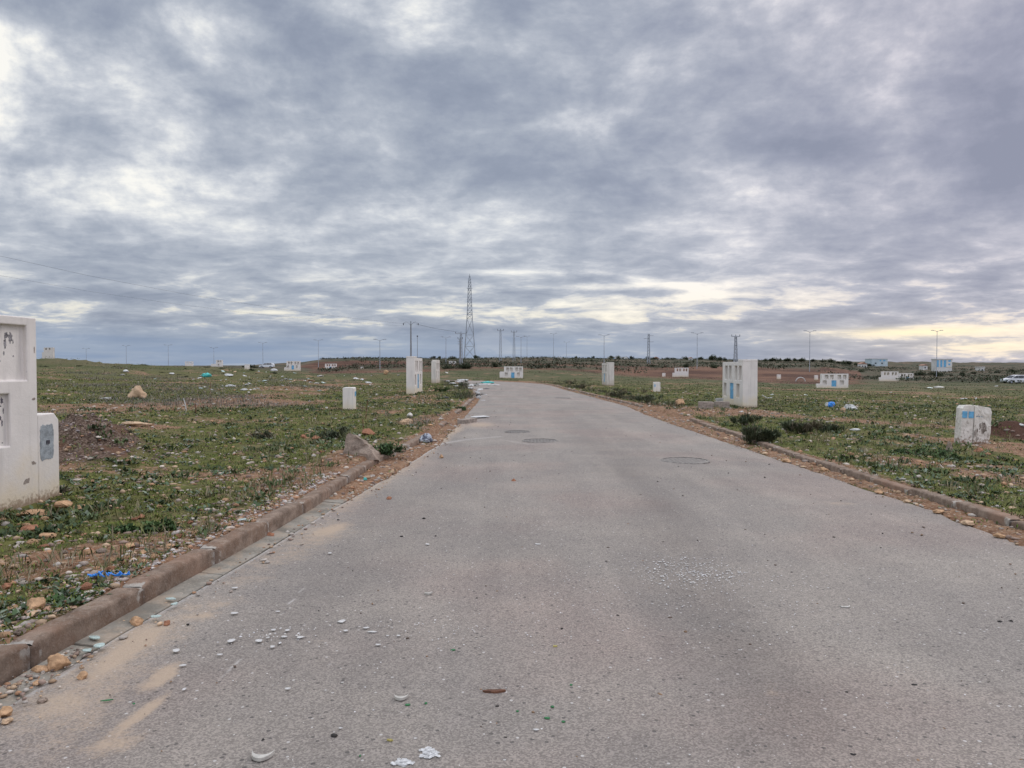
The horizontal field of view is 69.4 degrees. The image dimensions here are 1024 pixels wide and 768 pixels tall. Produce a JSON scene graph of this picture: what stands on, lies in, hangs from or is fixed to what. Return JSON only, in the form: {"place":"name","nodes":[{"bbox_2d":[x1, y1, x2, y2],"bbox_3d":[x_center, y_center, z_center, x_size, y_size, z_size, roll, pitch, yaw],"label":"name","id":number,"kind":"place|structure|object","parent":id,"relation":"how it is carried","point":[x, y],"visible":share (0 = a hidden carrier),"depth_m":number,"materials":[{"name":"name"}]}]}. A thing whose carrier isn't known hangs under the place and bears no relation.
{"place":"outdoors","nodes":[
{"label":"outdoors","id":0,"kind":"place"},
{"bbox_2d":[0,380,1023,767],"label":"road","id":1,"kind":"structure","parent":0,"point":[598,466],"depth_m":4.42,"materials":[{"name":"asphalt"}]},
{"bbox_2d":[0,706,12,716],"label":"stone","id":2,"kind":"object","parent":1,"relation":"on","point":[6,711],"visible":0.97,"depth_m":3.37,"materials":[{"name":"stone"}]},
{"bbox_2d":[1,717,13,724],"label":"stone","id":3,"kind":"object","parent":1,"relation":"on","point":[7,720],"visible":1,"depth_m":3.29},
{"bbox_2d":[37,697,47,703],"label":"stone","id":4,"kind":"object","parent":1,"relation":"on","point":[41,700],"visible":1,"depth_m":3.50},
{"bbox_2d":[76,671,87,679],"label":"stone","id":5,"kind":"object","parent":1,"relation":"on","point":[81,675],"visible":1,"depth_m":3.76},
{"bbox_2d":[93,643,104,647],"bbox_3d":[-2.311,1.463,4.142,0.056,0.007,0.065,0,1,-17],"label":"glass shard","id":6,"kind":"object","parent":1,"relation":"on","point":[98,645],"visible":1,"depth_m":4.13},
{"bbox_2d":[252,749,274,761],"bbox_3d":[-1.015,1.504,2.996,0.088,0.014,0.066,1,3,0],"label":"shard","id":7,"kind":"object","parent":1,"relation":"on","point":[259,757],"visible":1,"depth_m":2.98,"materials":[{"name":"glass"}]},
{"bbox_2d":[394,694,407,700],"bbox_3d":[-0.530,1.490,3.522,0.066,0.012,0.050,1,1,0],"label":"glass shard","id":8,"kind":"object","parent":1,"relation":"on","point":[399,698],"visible":1,"depth_m":3.51,"materials":[{"name":"glass"}]},
{"bbox_2d":[390,758,414,766],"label":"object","id":9,"kind":"object","parent":1,"relation":"on","point":[403,762],"visible":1,"depth_m":2.96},
{"bbox_2d":[419,746,439,758],"bbox_3d":[-0.339,1.509,3.033,0.088,0.004,0.102,0,1,-11],"label":"crumpled paper","id":10,"kind":"object","parent":1,"relation":"on","point":[430,752],"visible":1,"depth_m":3.03,"materials":[{"name":"paper"}]},
{"bbox_2d":[483,689,505,692],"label":"dead leaf","id":11,"kind":"object","parent":1,"relation":"on","point":[494,690],"visible":1,"depth_m":3.59,"materials":[{"name":"plant"}]},
{"bbox_2d":[505,430,529,432],"bbox_3d":[0.131,1.141,17.586,0.627,0.032,0.627,0,1,0],"label":"manhole cover","id":12,"kind":"object","parent":1,"relation":"on","point":[517,431],"visible":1,"depth_m":17.63,"materials":[{"name":"metal"}]},
{"bbox_2d":[522,438,557,442],"bbox_3d":[0.586,1.192,15.495,0.762,0.032,0.762,0,1,0],"label":"manhole cover","id":13,"kind":"object","parent":1,"relation":"on","point":[539,440],"visible":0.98,"depth_m":15.48,"materials":[{"name":"metal"}]},
{"bbox_2d":[67,408,1022,767],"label":"road chippings","id":14,"kind":"object","parent":1,"relation":"on","point":[607,600],"visible":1,"depth_m":5.26,"materials":[{"name":"gravel"}]},
{"bbox_2d":[661,457,709,463],"bbox_3d":[2.879,1.278,12.315,0.806,0.032,0.806,0,1,0],"label":"manhole cover","id":15,"kind":"object","parent":1,"relation":"on","point":[686,460],"visible":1,"depth_m":12.29,"materials":[{"name":"concrete"}]},
{"bbox_2d":[932,509,943,513],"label":"stone","id":16,"kind":"object","parent":1,"relation":"on","point":[936,511],"visible":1,"depth_m":8.05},
{"bbox_2d":[993,533,1004,537],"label":"stone","id":17,"kind":"object","parent":1,"relation":"on","point":[999,535],"visible":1,"depth_m":6.84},
{"bbox_2d":[0,357,1023,645],"bbox_3d":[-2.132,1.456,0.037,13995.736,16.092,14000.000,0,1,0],"label":"ground","id":18,"kind":"structure","parent":0,"point":[700,373],"depth_m":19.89,"materials":[{"name":"plant"}]},
{"bbox_2d":[0,631,10,637],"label":"pebble","id":19,"kind":"object","parent":18,"relation":"on","point":[5,633],"visible":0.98,"depth_m":3.94,"materials":[{"name":"stone"}]},
{"bbox_2d":[0,583,10,589],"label":"stone","id":20,"kind":"object","parent":18,"relation":"on","point":[7,585],"visible":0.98,"depth_m":4.77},
{"bbox_2d":[13,627,26,635],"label":"pebble","id":21,"kind":"object","parent":18,"relation":"on","point":[18,631],"visible":0.99,"depth_m":3.99,"materials":[{"name":"grey stone"}]},
{"bbox_2d":[0,315,58,511],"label":"utility kiosk","id":22,"kind":"object","parent":18,"relation":"on","point":[29,454],"visible":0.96,"depth_m":7.70,"materials":[{"name":"paint"}]},
{"bbox_2d":[21,524,37,532],"bbox_3d":[-4.213,1.267,6.480,0.140,0.068,0.162,0,1,0],"label":"stone","id":23,"kind":"object","parent":18,"relation":"on","point":[30,527],"visible":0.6,"depth_m":6.44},
{"bbox_2d":[16,509,46,516],"bbox_3d":[-4.671,1.264,7.191,0.302,0.096,0.149,0,1,0],"label":"stone","id":24,"kind":"object","parent":18,"relation":"on","point":[35,512],"visible":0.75,"depth_m":7.15,"materials":[{"name":"stone"}]},
{"bbox_2d":[26,539,37,543],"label":"pebble","id":25,"kind":"object","parent":18,"relation":"on","point":[30,541],"visible":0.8,"depth_m":5.91,"materials":[{"name":"stone"}]},
{"bbox_2d":[26,610,39,616],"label":"stone","id":26,"kind":"object","parent":18,"relation":"on","point":[33,612],"visible":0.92,"depth_m":4.25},
{"bbox_2d":[26,597,45,609],"bbox_3d":[-2.825,1.310,4.392,0.106,0.086,0.093,-1,2,-41],"label":"stone","id":27,"kind":"object","parent":18,"relation":"on","point":[34,603],"visible":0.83,"depth_m":4.38,"materials":[{"name":"stone"}]},
{"bbox_2d":[39,533,56,539],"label":"stone","id":28,"kind":"object","parent":18,"relation":"on","point":[47,535],"visible":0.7,"depth_m":6.17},
{"bbox_2d":[42,347,54,358],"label":"utility kiosk","id":29,"kind":"object","parent":18,"relation":"on","point":[48,352],"visible":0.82,"depth_m":125.99,"materials":[{"name":"paint"}]},
{"bbox_2d":[54,500,72,507],"bbox_3d":[-4.582,1.228,7.563,0.183,0.076,0.178,0,1,0],"label":"stone","id":30,"kind":"object","parent":18,"relation":"on","point":[63,503],"visible":0.98,"depth_m":7.50,"materials":[{"name":"stone"}]},
{"bbox_2d":[59,484,74,492],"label":"shrub","id":31,"kind":"object","parent":18,"relation":"on","point":[64,489],"visible":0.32,"depth_m":8.57,"materials":[{"name":"green plant"}]},
{"bbox_2d":[46,588,92,602],"bbox_3d":[-2.757,1.351,4.625,0.319,0.108,0.320,0,1,0],"label":"shrub","id":32,"kind":"object","parent":18,"relation":"on","point":[56,596],"visible":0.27,"depth_m":4.60,"materials":[{"name":"green plant"}]},
{"bbox_2d":[80,582,92,589],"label":"pebble","id":33,"kind":"object","parent":18,"relation":"on","point":[86,586],"visible":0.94,"depth_m":4.76,"materials":[{"name":"red stone"}]},
{"bbox_2d":[83,549,94,554],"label":"pebble","id":34,"kind":"object","parent":18,"relation":"on","point":[88,551],"visible":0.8,"depth_m":5.62,"materials":[{"name":"stone"}]},
{"bbox_2d":[87,570,115,576],"bbox_3d":[-2.781,1.286,5.010,0.173,0.038,0.082,0,1,0],"label":"shredded plastic","id":35,"kind":"object","parent":18,"relation":"on","point":[100,574],"visible":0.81,"depth_m":5.01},
{"bbox_2d":[96,548,107,552],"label":"pebble","id":36,"kind":"object","parent":18,"relation":"on","point":[103,550],"visible":0.89,"depth_m":5.67,"materials":[{"name":"grey stone"}]},
{"bbox_2d":[113,571,129,576],"bbox_3d":[-2.669,1.294,5.059,0.099,0.040,0.060,0,1,0],"label":"shredded plastic","id":37,"kind":"object","parent":18,"relation":"on","point":[120,573],"visible":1,"depth_m":5.04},
{"bbox_2d":[103,522,142,533],"bbox_3d":[-3.430,1.287,6.479,0.409,0.120,0.296,0,1,0],"label":"shrub","id":38,"kind":"object","parent":18,"relation":"on","point":[129,526],"visible":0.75,"depth_m":6.49,"materials":[{"name":"green plant"}]},
{"bbox_2d":[121,421,151,425],"bbox_3d":[-8.716,0.931,17.121,0.704,0.138,0.414,1,2,19],"label":"boulder","id":39,"kind":"object","parent":18,"relation":"on","point":[135,423],"visible":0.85,"depth_m":17.04,"materials":[{"name":"stone"}]},
{"bbox_2d":[127,386,146,397],"bbox_3d":[-16.035,0.423,31.732,0.733,0.728,0.728,0,1,0],"label":"boulder","id":40,"kind":"object","parent":18,"relation":"on","point":[137,391],"visible":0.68,"depth_m":31.48,"materials":[{"name":"stone"}]},
{"bbox_2d":[139,516,183,533],"bbox_3d":[-3.092,1.267,6.538,0.376,0.149,0.418,-1,2,-35],"label":"shrub","id":41,"kind":"object","parent":18,"relation":"on","point":[170,524],"visible":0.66,"depth_m":6.51,"materials":[{"name":"green plant"}]},
{"bbox_2d":[0,483,375,707],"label":"gutter","id":42,"kind":"object","parent":18,"relation":"on","point":[110,632],"visible":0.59,"depth_m":5.12,"materials":[{"name":"concrete"}]},
{"bbox_2d":[31,665,47,672],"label":"stone","id":43,"kind":"object","parent":42,"relation":"on","point":[37,668],"visible":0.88,"depth_m":3.83,"materials":[{"name":"stone"}]},
{"bbox_2d":[0,647,98,721],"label":"gravel","id":44,"kind":"structure","parent":42,"relation":"on","point":[17,684],"depth_m":3.69,"materials":[{"name":"gravel"}]},
{"bbox_2d":[47,653,70,670],"bbox_3d":[-2.389,1.468,3.891,0.120,0.102,0.098,0,1,0],"label":"stone","id":45,"kind":"object","parent":42,"relation":"on","point":[57,661],"visible":0.97,"depth_m":3.86,"materials":[{"name":"stone"}]},
{"bbox_2d":[129,616,143,626],"bbox_3d":[-2.321,1.464,4.564,0.082,0.068,0.075,1,2,25],"label":"stone","id":46,"kind":"object","parent":42,"relation":"on","point":[135,621],"visible":1,"depth_m":4.54,"materials":[{"name":"stone"}]},
{"bbox_2d":[211,360,222,366],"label":"utility kiosk","id":47,"kind":"object","parent":18,"relation":"on","point":[219,363],"visible":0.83,"depth_m":194.19,"materials":[{"name":"paint"}]},
{"bbox_2d":[0,382,475,685],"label":"kerb","id":48,"kind":"structure","parent":18,"relation":"on","point":[19,655],"depth_m":4.99,"materials":[{"name":"concrete"}]},
{"bbox_2d":[248,427,275,438],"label":"shrub","id":49,"kind":"object","parent":18,"relation":"on","point":[258,435],"visible":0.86,"depth_m":15.13,"materials":[{"name":"green plant"}]},
{"bbox_2d":[259,363,274,367],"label":"parked car","id":50,"kind":"object","parent":18,"relation":"on","point":[271,365],"visible":1,"depth_m":187.25,"materials":[{"name":"white paint"}]},
{"bbox_2d":[284,361,300,370],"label":"utility kiosk","id":51,"kind":"object","parent":18,"relation":"on","point":[293,365],"visible":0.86,"depth_m":142.06,"materials":[{"name":"paint"}]},
{"bbox_2d":[315,426,350,438],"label":"shrub","id":52,"kind":"object","parent":18,"relation":"on","point":[329,433],"visible":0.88,"depth_m":15.11,"materials":[{"name":"green plant"}]},
{"bbox_2d":[343,387,355,409],"bbox_3d":[-5.650,0.755,25.753,0.382,1.280,0.450,0,1,0],"label":"service pedestal","id":53,"kind":"object","parent":18,"relation":"on","point":[349,397],"visible":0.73,"depth_m":25.52,"materials":[{"name":"paint"}]},
{"bbox_2d":[343,433,380,460],"bbox_3d":[-2.369,1.006,11.771,0.555,0.430,0.273,0,-10,12],"label":"concrete lump","id":54,"kind":"object","parent":18,"relation":"on","point":[354,444],"visible":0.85,"depth_m":11.68,"materials":[{"name":"concrete"}]},
{"bbox_2d":[38,359,686,425],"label":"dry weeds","id":55,"kind":"object","parent":18,"relation":"on","point":[462,395],"visible":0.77,"depth_m":34.84,"materials":[{"name":"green plant"}]},
{"bbox_2d":[362,428,375,434],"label":"stone","id":56,"kind":"object","parent":18,"relation":"on","point":[367,431],"visible":0.86,"depth_m":15.88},
{"bbox_2d":[373,441,407,456],"bbox_3d":[-2.119,1.101,12.423,0.686,0.297,0.601,1,2,38],"label":"shrub","id":57,"kind":"object","parent":18,"relation":"on","point":[386,448],"visible":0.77,"depth_m":12.34,"materials":[{"name":"green plant"}]},
{"bbox_2d":[399,418,412,424],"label":"stone","id":58,"kind":"object","parent":18,"relation":"on","point":[405,421],"visible":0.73,"depth_m":18.44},
{"bbox_2d":[403,321,418,355],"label":"power pole","id":59,"kind":"object","parent":18,"relation":"on","point":[410,337],"visible":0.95,"depth_m":149.73,"materials":[{"name":"concrete"}]},
{"bbox_2d":[0,275,396,325],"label":"power line","id":60,"kind":"object","parent":59,"relation":"attached to","point":[187,305],"visible":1,"depth_m":105.32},
{"bbox_2d":[2,256,401,323],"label":"power line","id":61,"kind":"object","parent":59,"relation":"attached to","point":[182,293],"visible":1,"depth_m":106.32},
{"bbox_2d":[406,356,421,394],"bbox_3d":[-5.151,-0.270,39.156,0.426,2.362,3.300,0,1,0],"label":"utility kiosk","id":62,"kind":"object","parent":18,"relation":"on","point":[413,374],"visible":0.86,"depth_m":37.52,"materials":[{"name":"paint"}]},
{"bbox_2d":[420,433,432,442],"bbox_3d":[-1.747,1.089,15.076,0.280,0.186,0.214,1,2,24],"label":"plastic bag","id":63,"kind":"object","parent":18,"relation":"on","point":[426,438],"visible":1,"depth_m":15.01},
{"bbox_2d":[431,360,439,382],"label":"utility kiosk","id":64,"kind":"object","parent":18,"relation":"on","point":[435,371],"visible":0.89,"depth_m":63.02,"materials":[{"name":"paint"}]},
{"bbox_2d":[434,386,450,390],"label":"shrub","id":65,"kind":"object","parent":18,"relation":"on","point":[445,389],"visible":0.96,"depth_m":40.69,"materials":[{"name":"green plant"}]},
{"bbox_2d":[441,364,458,368],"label":"bush","id":66,"kind":"object","parent":18,"relation":"on","point":[448,366],"visible":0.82,"depth_m":149.06,"materials":[{"name":"green plant"}]},
{"bbox_2d":[458,337,462,363],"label":"power pole","id":67,"kind":"object","parent":18,"relation":"on","point":[459,341],"visible":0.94,"depth_m":185.69,"materials":[{"name":"concrete"}]},
{"bbox_2d":[455,332,466,364],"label":"power pole","id":68,"kind":"object","parent":18,"relation":"on","point":[461,344],"visible":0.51,"depth_m":189.52,"materials":[{"name":"metal"}]},
{"bbox_2d":[454,363,472,368],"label":"bush","id":69,"kind":"object","parent":18,"relation":"on","point":[465,366],"visible":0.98,"depth_m":144.57,"materials":[{"name":"green plant"}]},
{"bbox_2d":[457,418,476,423],"bbox_3d":[-1.236,1.054,20.492,0.252,0.201,0.760,1,2,24],"label":"concrete block","id":70,"kind":"object","parent":18,"relation":"on","point":[465,420],"depth_m":20.23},
{"bbox_2d":[464,274,474,358],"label":"lattice tower","id":71,"kind":"structure","parent":18,"relation":"on","point":[471,320],"depth_m":338.32,"materials":[{"name":"metal"}]},
{"bbox_2d":[458,380,481,386],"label":"shrub","id":72,"kind":"object","parent":18,"relation":"on","point":[462,384],"visible":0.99,"depth_m":48.77,"materials":[{"name":"green plant"}]},
{"bbox_2d":[497,329,503,359],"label":"power pole","id":73,"kind":"object","parent":18,"relation":"on","point":[499,344],"visible":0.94,"depth_m":229.45,"materials":[{"name":"metal"}]},
{"bbox_2d":[500,366,522,377],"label":"utility kiosk","id":74,"kind":"object","parent":18,"relation":"on","point":[513,372],"visible":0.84,"depth_m":105.25,"materials":[{"name":"paint"}]},
{"bbox_2d":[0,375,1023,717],"bbox_3d":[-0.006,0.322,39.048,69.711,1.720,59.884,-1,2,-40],"label":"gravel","id":75,"kind":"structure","parent":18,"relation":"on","point":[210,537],"depth_m":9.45,"materials":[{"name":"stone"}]},
{"bbox_2d":[575,380,590,388],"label":"shrub","id":76,"kind":"object","parent":18,"relation":"on","point":[580,385],"visible":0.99,"depth_m":48.63,"materials":[{"name":"green plant"}]},
{"bbox_2d":[602,362,613,385],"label":"utility kiosk","id":77,"kind":"object","parent":18,"relation":"on","point":[607,373],"visible":0.9,"depth_m":60.02,"materials":[{"name":"paint"}]},
{"bbox_2d":[604,387,631,397],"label":"shrub","id":78,"kind":"object","parent":18,"relation":"on","point":[613,394],"visible":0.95,"depth_m":34.91,"materials":[{"name":"green plant"}]},
{"bbox_2d":[633,389,662,402],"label":"shrub","id":79,"kind":"object","parent":18,"relation":"on","point":[647,398],"visible":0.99,"depth_m":29.89,"materials":[{"name":"green plant"}]},
{"bbox_2d":[644,334,653,363],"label":"power pole","id":80,"kind":"object","parent":18,"relation":"on","point":[649,335],"visible":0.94,"depth_m":229.72,"materials":[{"name":"metal"}]},
{"bbox_2d":[653,382,659,391],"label":"service pedestal","id":81,"kind":"object","parent":18,"relation":"on","point":[656,386],"visible":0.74,"depth_m":48.02,"materials":[{"name":"paint"}]},
{"bbox_2d":[316,356,1023,383],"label":"scrub","id":82,"kind":"object","parent":18,"relation":"on","point":[988,378],"visible":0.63,"depth_m":211.42,"materials":[{"name":"green plant"}]},
{"bbox_2d":[672,368,688,376],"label":"utility kiosk","id":83,"kind":"object","parent":18,"relation":"on","point":[682,373],"visible":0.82,"depth_m":149.55,"materials":[{"name":"paint"}]},
{"bbox_2d":[676,399,684,404],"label":"stone","id":84,"kind":"object","parent":18,"relation":"on","point":[679,401],"visible":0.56,"depth_m":28.28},
{"bbox_2d":[698,401,713,408],"bbox_3d":[6.938,0.770,26.494,0.508,0.284,0.353,0,1,6],"label":"concrete block","id":85,"kind":"object","parent":18,"relation":"on","point":[702,404],"depth_m":26.33,"materials":[{"name":"concrete"}]},
{"bbox_2d":[714,401,729,407],"bbox_3d":[8.007,0.799,28.264,0.527,0.272,0.312,0,1,-4],"label":"concrete block","id":86,"kind":"object","parent":18,"relation":"on","point":[723,404],"depth_m":28.12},
{"bbox_2d":[731,335,739,361],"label":"power pole","id":87,"kind":"object","parent":18,"relation":"on","point":[736,352],"visible":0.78,"depth_m":174.71,"materials":[{"name":"metal"}]},
{"bbox_2d":[722,359,757,407],"bbox_3d":[9.114,0.151,29.689,0.566,2.265,2.750,0,1,0],"label":"utility kiosk","id":88,"kind":"object","parent":18,"relation":"on","point":[740,377],"visible":0.86,"depth_m":28.48,"materials":[{"name":"paint"}]},
{"bbox_2d":[730,383,732,398],"bbox_3d":[8.857,0.278,29.790,0.046,0.621,0.473,0,1,0],"label":"door","id":89,"kind":"structure","parent":88,"relation":"in","point":[731,384],"depth_m":29.85,"materials":[{"name":"blue paint"}]},
{"bbox_2d":[729,411,762,424],"bbox_3d":[5.985,0.902,18.951,0.902,0.416,0.638,0,1,-11],"label":"shrub","id":90,"kind":"object","parent":18,"relation":"on","point":[743,419],"visible":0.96,"depth_m":18.89,"materials":[{"name":"green plant"}]},
{"bbox_2d":[737,425,781,443],"bbox_3d":[5.126,1.052,15.294,0.937,0.478,0.786,1,2,19],"label":"shrub","id":91,"kind":"object","parent":18,"relation":"on","point":[752,433],"visible":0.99,"depth_m":15.13,"materials":[{"name":"green plant"}]},
{"bbox_2d":[529,382,1023,529],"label":"kerb","id":92,"kind":"structure","parent":18,"relation":"on","point":[999,517],"depth_m":9.68,"materials":[{"name":"concrete"}]},
{"bbox_2d":[780,419,829,433],"bbox_3d":[6.842,1.008,17.238,1.175,0.441,0.804,1,2,30],"label":"shrub","id":93,"kind":"object","parent":18,"relation":"on","point":[804,427],"visible":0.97,"depth_m":17.18,"materials":[{"name":"green plant"}]},
{"bbox_2d":[816,374,847,387],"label":"utility kiosk","id":94,"kind":"object","parent":18,"relation":"on","point":[833,380],"visible":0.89,"depth_m":94.76,"materials":[{"name":"paint"}]},
{"bbox_2d":[821,422,848,430],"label":"shrub","id":95,"kind":"object","parent":18,"relation":"on","point":[834,427],"visible":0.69,"depth_m":18.09,"materials":[{"name":"green plant"}]},
{"bbox_2d":[843,404,856,409],"bbox_3d":[12.429,0.845,27.173,0.482,0.221,0.404,1,2,40],"label":"plastic bag","id":96,"kind":"object","parent":18,"relation":"on","point":[851,406],"visible":0.61,"depth_m":27.07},
{"bbox_2d":[865,359,887,365],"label":"house","id":97,"kind":"structure","parent":18,"relation":"on","point":[879,362],"depth_m":419.84,"materials":[{"name":"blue paint"}]},
{"bbox_2d":[879,371,898,380],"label":"utility kiosk","id":98,"kind":"object","parent":18,"relation":"on","point":[888,377],"visible":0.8,"depth_m":142.10,"materials":[{"name":"paint"}]},
{"bbox_2d":[898,373,913,378],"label":"utility kiosk","id":99,"kind":"object","parent":18,"relation":"on","point":[906,374],"visible":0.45,"depth_m":162.38,"materials":[{"name":"paint"}]},
{"bbox_2d":[887,444,950,455],"bbox_3d":[7.542,1.252,13.781,1.459,0.212,0.796,-1,2,-32],"label":"shrub","id":100,"kind":"object","parent":18,"relation":"on","point":[913,451],"visible":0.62,"depth_m":13.85,"materials":[{"name":"green plant"}]},
{"bbox_2d":[914,371,925,375],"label":"bush","id":101,"kind":"object","parent":18,"relation":"on","point":[918,373],"visible":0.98,"depth_m":189.60,"materials":[{"name":"green plant"}]},
{"bbox_2d":[919,364,927,369],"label":"house","id":102,"kind":"structure","parent":18,"relation":"on","point":[923,366],"depth_m":300.37,"materials":[{"name":"paint"}]},
{"bbox_2d":[931,371,947,376],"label":"bush","id":103,"kind":"object","parent":18,"relation":"on","point":[938,374],"visible":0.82,"depth_m":184.73,"materials":[{"name":"green plant"}]},
{"bbox_2d":[931,359,951,371],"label":"house","id":104,"kind":"structure","parent":18,"relation":"on","point":[944,364],"depth_m":259.93,"materials":[{"name":"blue paint"}]},
{"bbox_2d":[946,441,952,450],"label":"stone","id":105,"kind":"object","parent":18,"relation":"on","point":[949,444],"visible":0.65,"depth_m":14.07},
{"bbox_2d":[932,450,974,459],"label":"shrub","id":106,"kind":"object","parent":18,"relation":"on","point":[941,452],"visible":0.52,"depth_m":13.09,"materials":[{"name":"green plant"}]},
{"bbox_2d":[960,520,975,524],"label":"stone","id":107,"kind":"object","parent":18,"relation":"on","point":[966,522],"visible":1,"depth_m":7.42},
{"bbox_2d":[954,405,991,444],"bbox_3d":[9.791,1.098,15.746,0.680,1.305,0.242,2,1,-4],"label":"service pedestal","id":108,"kind":"object","parent":18,"relation":"on","point":[973,424],"visible":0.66,"depth_m":15.64,"materials":[{"name":"paint"}]},
{"bbox_2d":[1000,375,1023,383],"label":"parked car","id":109,"kind":"object","parent":18,"relation":"on","point":[1011,378],"visible":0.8,"depth_m":127.22,"materials":[{"name":"white paint"}]},
{"bbox_2d":[0,0,1023,365],"label":"sky","id":110,"kind":"structure","parent":0,"point":[766,173],"materials":[{"name":"grey"}]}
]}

